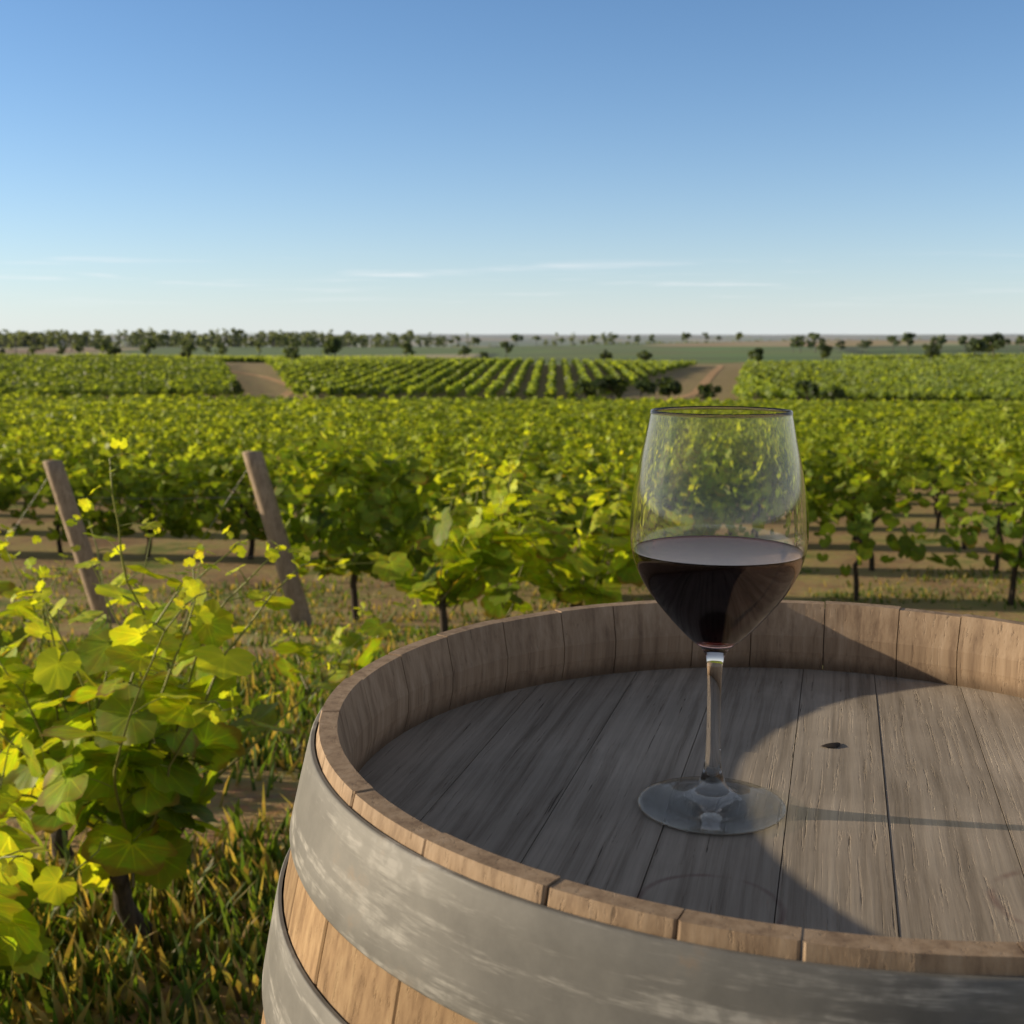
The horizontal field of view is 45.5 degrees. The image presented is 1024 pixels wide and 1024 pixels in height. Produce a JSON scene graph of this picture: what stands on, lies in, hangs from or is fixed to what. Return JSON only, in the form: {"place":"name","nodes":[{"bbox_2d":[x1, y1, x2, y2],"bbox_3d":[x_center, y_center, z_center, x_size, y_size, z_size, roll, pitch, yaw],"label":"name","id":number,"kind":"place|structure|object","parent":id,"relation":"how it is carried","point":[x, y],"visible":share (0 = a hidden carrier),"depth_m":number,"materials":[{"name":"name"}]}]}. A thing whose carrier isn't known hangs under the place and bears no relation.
{"place":"outdoors","nodes":[
{"label":"outdoors","id":0,"kind":"place"},
{"bbox_2d":[227,364,292,398],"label":"track","id":1,"kind":"structure","parent":0,"point":[287,393],"depth_m":236.07,"materials":[{"name":"brown soil"}]},
{"bbox_2d":[0,426,631,910],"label":"vine shoots","id":2,"kind":"object","parent":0,"point":[114,786],"visible":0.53,"depth_m":2.37,"materials":[{"name":"green plant"}]},
{"bbox_2d":[0,421,643,978],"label":"vine leaves","id":3,"kind":"object","parent":2,"relation":"attached to","point":[172,801],"visible":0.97,"depth_m":2.32,"materials":[{"name":"green plant"}]},
{"bbox_2d":[0,334,1023,1023],"bbox_3d":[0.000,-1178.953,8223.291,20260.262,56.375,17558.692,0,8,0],"label":"terrain","id":4,"kind":"structure","parent":0,"point":[710,354],"depth_m":14.81,"materials":[{"name":"brown soil"}]},
{"bbox_2d":[43,460,115,623],"bbox_3d":[-3.395,0.362,9.718,0.600,1.562,0.156,1,8,6],"label":"vineyard post","id":5,"kind":"object","parent":4,"relation":"on","point":[61,488],"visible":0.66,"depth_m":9.64,"materials":[{"name":"brown wood"}]},
{"bbox_2d":[7,470,416,603],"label":"trellis wires","id":6,"kind":"object","parent":4,"relation":"on","point":[219,512],"visible":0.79,"depth_m":9.54,"materials":[{"name":"grey metal"}]},
{"bbox_2d":[242,451,312,625],"bbox_3d":[-1.784,0.332,9.504,0.594,1.622,0.164,1,8,4],"label":"vineyard post","id":7,"kind":"object","parent":4,"relation":"on","point":[270,513],"visible":0.74,"depth_m":9.43,"materials":[{"name":"brown wood"}]},
{"bbox_2d":[0,331,1021,399],"bbox_3d":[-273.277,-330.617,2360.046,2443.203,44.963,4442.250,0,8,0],"label":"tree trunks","id":8,"kind":"object","parent":4,"relation":"on","point":[307,346],"visible":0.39,"depth_m":977.98,"materials":[{"name":"green plant"}]},
{"bbox_2d":[0,409,1023,581],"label":"vine leaves","id":9,"kind":"object","parent":4,"relation":"on","point":[391,509],"visible":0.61,"depth_m":13.31,"materials":[{"name":"green plant"}]},
{"bbox_2d":[0,391,1023,513],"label":"vine leaves","id":10,"kind":"object","parent":4,"relation":"on","point":[965,429],"visible":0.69,"depth_m":39.38,"materials":[{"name":"green plant"}]},
{"bbox_2d":[0,327,1023,401],"bbox_3d":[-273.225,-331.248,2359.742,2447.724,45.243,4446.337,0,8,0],"label":"grapevine rows","id":11,"kind":"object","parent":4,"relation":"on","point":[937,376],"visible":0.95,"depth_m":250.25,"materials":[{"name":"green plant"}]},
{"bbox_2d":[23,456,1023,948],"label":"vine trunks","id":12,"kind":"object","parent":4,"relation":"on","point":[129,914],"visible":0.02,"depth_m":9.96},
{"bbox_2d":[261,600,1023,1023],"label":"oak barrel","id":13,"kind":"object","parent":4,"relation":"on","point":[477,836],"visible":0.98,"depth_m":0.69,"materials":[{"name":"brown wood"}]},
{"bbox_2d":[629,406,808,834],"bbox_3d":[0.121,0.060,0.726,0.104,0.241,0.104,0,8,0],"label":"wine glass","id":14,"kind":"object","parent":13,"relation":"on","point":[719,527],"visible":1,"depth_m":0.68,"materials":[{"name":"clear glass"}]},
{"bbox_2d":[664,362,745,400],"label":"track","id":15,"kind":"structure","parent":4,"relation":"on","point":[708,378],"depth_m":240.38,"materials":[{"name":"brown soil"}]},
{"bbox_2d":[0,564,1023,1023],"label":"grass","id":16,"kind":"structure","parent":0,"point":[126,950],"depth_m":2.55,"materials":[{"name":"green plant"}]},
{"bbox_2d":[0,0,1023,334],"label":"sky","id":17,"kind":"structure","parent":0,"point":[360,167],"materials":[{"name":"blue"}]}
]}

